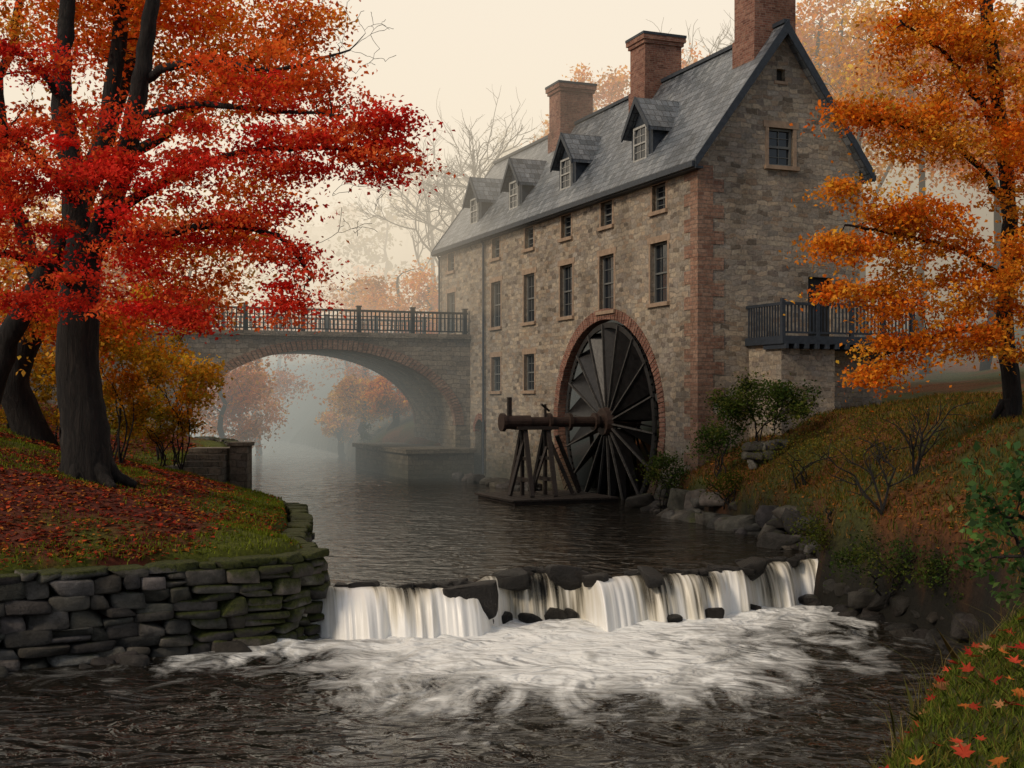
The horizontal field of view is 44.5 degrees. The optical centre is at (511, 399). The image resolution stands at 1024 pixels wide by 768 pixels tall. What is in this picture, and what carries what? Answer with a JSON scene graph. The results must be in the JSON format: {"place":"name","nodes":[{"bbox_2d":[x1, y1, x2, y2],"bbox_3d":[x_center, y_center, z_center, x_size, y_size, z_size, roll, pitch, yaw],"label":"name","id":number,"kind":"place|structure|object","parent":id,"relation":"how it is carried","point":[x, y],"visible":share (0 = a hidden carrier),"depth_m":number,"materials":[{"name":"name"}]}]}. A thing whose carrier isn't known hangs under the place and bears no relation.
{"place":"outdoors","nodes":[
{"label":"outdoors","id":0,"kind":"place"},
{"bbox_2d":[165,442,254,489],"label":"stone wall","id":1,"kind":"structure","parent":0,"point":[232,463],"depth_m":39.20,"materials":[{"name":"grey stone"}]},
{"bbox_2d":[0,431,959,767],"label":"river","id":2,"kind":"structure","parent":0,"point":[786,687],"depth_m":20.02,"materials":[{"name":"black liquid"}]},
{"bbox_2d":[475,397,618,504],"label":"wooden trestle","id":3,"kind":"object","parent":2,"relation":"in","point":[533,496],"visible":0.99,"depth_m":44.87,"materials":[{"name":"brown wood"}]},
{"bbox_2d":[498,322,659,499],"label":"water wheel","id":4,"kind":"object","parent":3,"relation":"on","point":[612,385],"visible":0.73,"depth_m":45.78,"materials":[{"name":"brown wood"}]},
{"bbox_2d":[0,40,1023,767],"bbox_3d":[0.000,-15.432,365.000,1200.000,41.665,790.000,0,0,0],"label":"ground","id":5,"kind":"structure","parent":0,"point":[308,410],"depth_m":28.00,"materials":[{"name":"green plant"}]},
{"bbox_2d":[0,348,56,429],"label":"yellow shrub","id":6,"kind":"object","parent":5,"relation":"on","point":[45,397],"visible":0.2,"depth_m":36.03,"materials":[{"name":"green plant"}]},
{"bbox_2d":[0,313,123,442],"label":"yellow shrub","id":7,"kind":"object","parent":5,"relation":"on","point":[48,368],"visible":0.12,"depth_m":34.82,"materials":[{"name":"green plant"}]},
{"bbox_2d":[44,383,168,457],"bbox_3d":[-11.076,0.610,33.802,3.160,2.160,2.748,0,0,25],"label":"yellow shrub","id":8,"kind":"object","parent":5,"relation":"on","point":[143,414],"visible":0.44,"depth_m":33.56,"materials":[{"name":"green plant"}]},
{"bbox_2d":[0,0,269,404],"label":"orange maple tree","id":9,"kind":"object","parent":5,"relation":"on","point":[12,331],"visible":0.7,"depth_m":29.93,"materials":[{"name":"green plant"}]},
{"bbox_2d":[99,314,191,463],"bbox_3d":[-10.235,-0.287,32.937,3.457,4.177,2.971,0,0,0],"label":"yellow shrub","id":10,"kind":"object","parent":5,"relation":"on","point":[159,372],"visible":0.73,"depth_m":32.57,"materials":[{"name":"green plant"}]},
{"bbox_2d":[0,403,301,590],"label":"moss grass","id":11,"kind":"structure","parent":5,"relation":"on","point":[258,495],"depth_m":27.21,"materials":[{"name":"green plant"}]},
{"bbox_2d":[100,279,206,460],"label":"yellow shrub","id":12,"kind":"object","parent":5,"relation":"on","point":[173,342],"visible":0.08,"depth_m":40.13,"materials":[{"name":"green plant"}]},
{"bbox_2d":[0,537,330,676],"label":"stone retaining wall","id":13,"kind":"structure","parent":5,"relation":"on","point":[52,626],"depth_m":21.94,"materials":[{"name":"grey stone"}]},
{"bbox_2d":[121,399,215,467],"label":"yellow shrub","id":14,"kind":"object","parent":5,"relation":"on","point":[158,437],"visible":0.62,"depth_m":37.82,"materials":[{"name":"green plant"}]},
{"bbox_2d":[118,346,232,470],"bbox_3d":[-10.092,0.348,37.950,3.446,3.993,2.781,0,0,0],"label":"yellow shrub","id":15,"kind":"object","parent":5,"relation":"on","point":[204,373],"visible":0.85,"depth_m":37.70,"materials":[{"name":"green plant"}]},
{"bbox_2d":[0,0,373,445],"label":"orange maple tree","id":16,"kind":"object","parent":5,"relation":"on","point":[22,410],"visible":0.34,"depth_m":31.55,"materials":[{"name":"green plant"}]},
{"bbox_2d":[0,0,463,488],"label":"red maple tree","id":17,"kind":"object","parent":5,"relation":"on","point":[86,448],"visible":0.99,"depth_m":25.51,"materials":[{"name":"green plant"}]},
{"bbox_2d":[0,297,476,478],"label":"stone arch bridge","id":18,"kind":"structure","parent":5,"relation":"on","point":[427,375],"depth_m":58.70,"materials":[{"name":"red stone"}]},
{"bbox_2d":[194,436,314,541],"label":"stone retaining wall","id":19,"kind":"structure","parent":5,"relation":"on","point":[300,522],"depth_m":31.46,"materials":[{"name":"grey stone"}]},
{"bbox_2d":[356,421,384,442],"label":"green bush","id":20,"kind":"object","parent":5,"relation":"on","point":[364,437],"visible":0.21,"depth_m":71.21,"materials":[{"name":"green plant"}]},
{"bbox_2d":[0,0,1023,459],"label":"background trees","id":21,"kind":"object","parent":5,"relation":"on","point":[360,396],"visible":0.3,"depth_m":69.89,"materials":[{"name":"orange plant"}]},
{"bbox_2d":[0,391,1023,569],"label":"fallen leaves","id":22,"kind":"object","parent":5,"relation":"on","point":[184,485],"visible":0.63,"depth_m":25.83,"materials":[{"name":"red plant"}]},
{"bbox_2d":[303,559,817,639],"bbox_3d":[1.804,4.527,26.033,13.219,1.764,2.668,0,0,-20],"label":"weir","id":23,"kind":"object","parent":5,"relation":"on","point":[609,605],"visible":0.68,"depth_m":25.37,"materials":[{"name":"liquid"}]},
{"bbox_2d":[452,439,817,552],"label":"bank boulders","id":24,"kind":"object","parent":5,"relation":"on","point":[766,528],"visible":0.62,"depth_m":36.51,"materials":[{"name":"grey stone"}]},
{"bbox_2d":[345,1,944,336],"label":"bare background trees","id":25,"kind":"object","parent":5,"relation":"on","point":[450,205],"visible":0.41,"depth_m":88.37,"materials":[{"name":"grey plant"}]},
{"bbox_2d":[633,449,696,511],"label":"green bush","id":26,"kind":"object","parent":5,"relation":"on","point":[662,462],"visible":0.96,"depth_m":39.79,"materials":[{"name":"green plant"}]},
{"bbox_2d":[334,553,997,658],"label":"wet boulders","id":27,"kind":"object","parent":5,"relation":"on","point":[869,602],"visible":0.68,"depth_m":25.52,"materials":[{"name":"black stone"}]},
{"bbox_2d":[431,0,914,500],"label":"stone watermill","id":28,"kind":"structure","parent":5,"relation":"on","point":[659,215],"depth_m":42.31,"materials":[{"name":"brown stone"}]},
{"bbox_2d":[445,71,829,473],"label":"windows and doors","id":29,"kind":"structure","parent":28,"relation":"in","point":[778,147],"depth_m":46.56,"materials":[{"name":"black glass"}]},
{"bbox_2d":[685,414,752,480],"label":"green bush","id":30,"kind":"object","parent":5,"relation":"on","point":[716,433],"visible":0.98,"depth_m":37.39,"materials":[{"name":"green plant"}]},
{"bbox_2d":[688,461,750,510],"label":"green bush","id":31,"kind":"object","parent":5,"relation":"on","point":[727,482],"visible":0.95,"depth_m":35.94,"materials":[{"name":"green plant"}]},
{"bbox_2d":[699,366,825,441],"bbox_3d":[7.430,0.478,37.171,3.765,2.980,2.920,0,0,0],"label":"green bush","id":32,"kind":"object","parent":5,"relation":"on","point":[778,394],"visible":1,"depth_m":36.61,"materials":[{"name":"green plant"}]},
{"bbox_2d":[743,420,849,488],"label":"olive shrub","id":33,"kind":"object","parent":5,"relation":"on","point":[792,465],"visible":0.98,"depth_m":33.03,"materials":[{"name":"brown plant"}]},
{"bbox_2d":[777,500,839,560],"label":"green bush","id":34,"kind":"object","parent":5,"relation":"on","point":[812,526],"visible":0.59,"depth_m":28.39,"materials":[{"name":"green plant"}]},
{"bbox_2d":[678,390,1023,583],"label":"bank grass","id":35,"kind":"structure","parent":5,"relation":"on","point":[986,400],"depth_m":31.34,"materials":[{"name":"green plant"}]},
{"bbox_2d":[805,392,926,484],"bbox_3d":[8.992,1.062,30.990,3.187,2.530,3.591,0,0,30],"label":"olive shrub","id":36,"kind":"object","parent":5,"relation":"on","point":[890,450],"visible":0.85,"depth_m":31.05,"materials":[{"name":"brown plant"}]},
{"bbox_2d":[812,439,927,514],"bbox_3d":[7.617,1.623,26.854,2.558,1.642,1.042,0,0,0],"label":"bare shrub","id":37,"kind":"object","parent":5,"relation":"on","point":[866,496],"visible":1,"depth_m":26.59,"materials":[{"name":"brown plant"}]},
{"bbox_2d":[816,525,927,604],"bbox_3d":[7.588,3.292,25.225,3.428,1.699,2.545,0,0,-44],"label":"green bush","id":38,"kind":"object","parent":5,"relation":"on","point":[852,556],"visible":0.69,"depth_m":24.78,"materials":[{"name":"green plant"}]},
{"bbox_2d":[778,0,1023,420],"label":"golden maple tree","id":39,"kind":"object","parent":5,"relation":"on","point":[907,220],"visible":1,"depth_m":27.76,"materials":[{"name":"orange plant"}]},
{"bbox_2d":[803,591,1020,767],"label":"tall reed grass","id":40,"kind":"structure","parent":5,"relation":"on","point":[952,653],"depth_m":7.83,"materials":[{"name":"green plant"}]},
{"bbox_2d":[880,399,978,476],"bbox_3d":[9.085,0.836,27.257,1.577,1.740,1.954,0,0,42],"label":"bare shrub","id":41,"kind":"object","parent":5,"relation":"on","point":[918,463],"visible":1,"depth_m":27.30,"materials":[{"name":"brown plant"}]},
{"bbox_2d":[895,534,974,608],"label":"green bush","id":42,"kind":"object","parent":5,"relation":"on","point":[931,566],"visible":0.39,"depth_m":23.52,"materials":[{"name":"green plant"}]},
{"bbox_2d":[857,604,1023,767],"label":"foreground grass","id":43,"kind":"structure","parent":5,"relation":"on","point":[982,712],"depth_m":6.55,"materials":[{"name":"green plant"}]},
{"bbox_2d":[879,616,1023,767],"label":"fallen maple leaves","id":44,"kind":"object","parent":5,"relation":"on","point":[962,750],"visible":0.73,"depth_m":6.71,"materials":[{"name":"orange plant"}]},
{"bbox_2d":[931,430,1023,611],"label":"leafy elder shrub","id":45,"kind":"object","parent":5,"relation":"on","point":[1004,526],"visible":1,"depth_m":11.46,"materials":[{"name":"green plant"}]},
{"bbox_2d":[0,0,1023,235],"label":"sky","id":46,"kind":"structure","parent":0,"point":[463,49],"materials":[{"name":"beige"}]}
]}

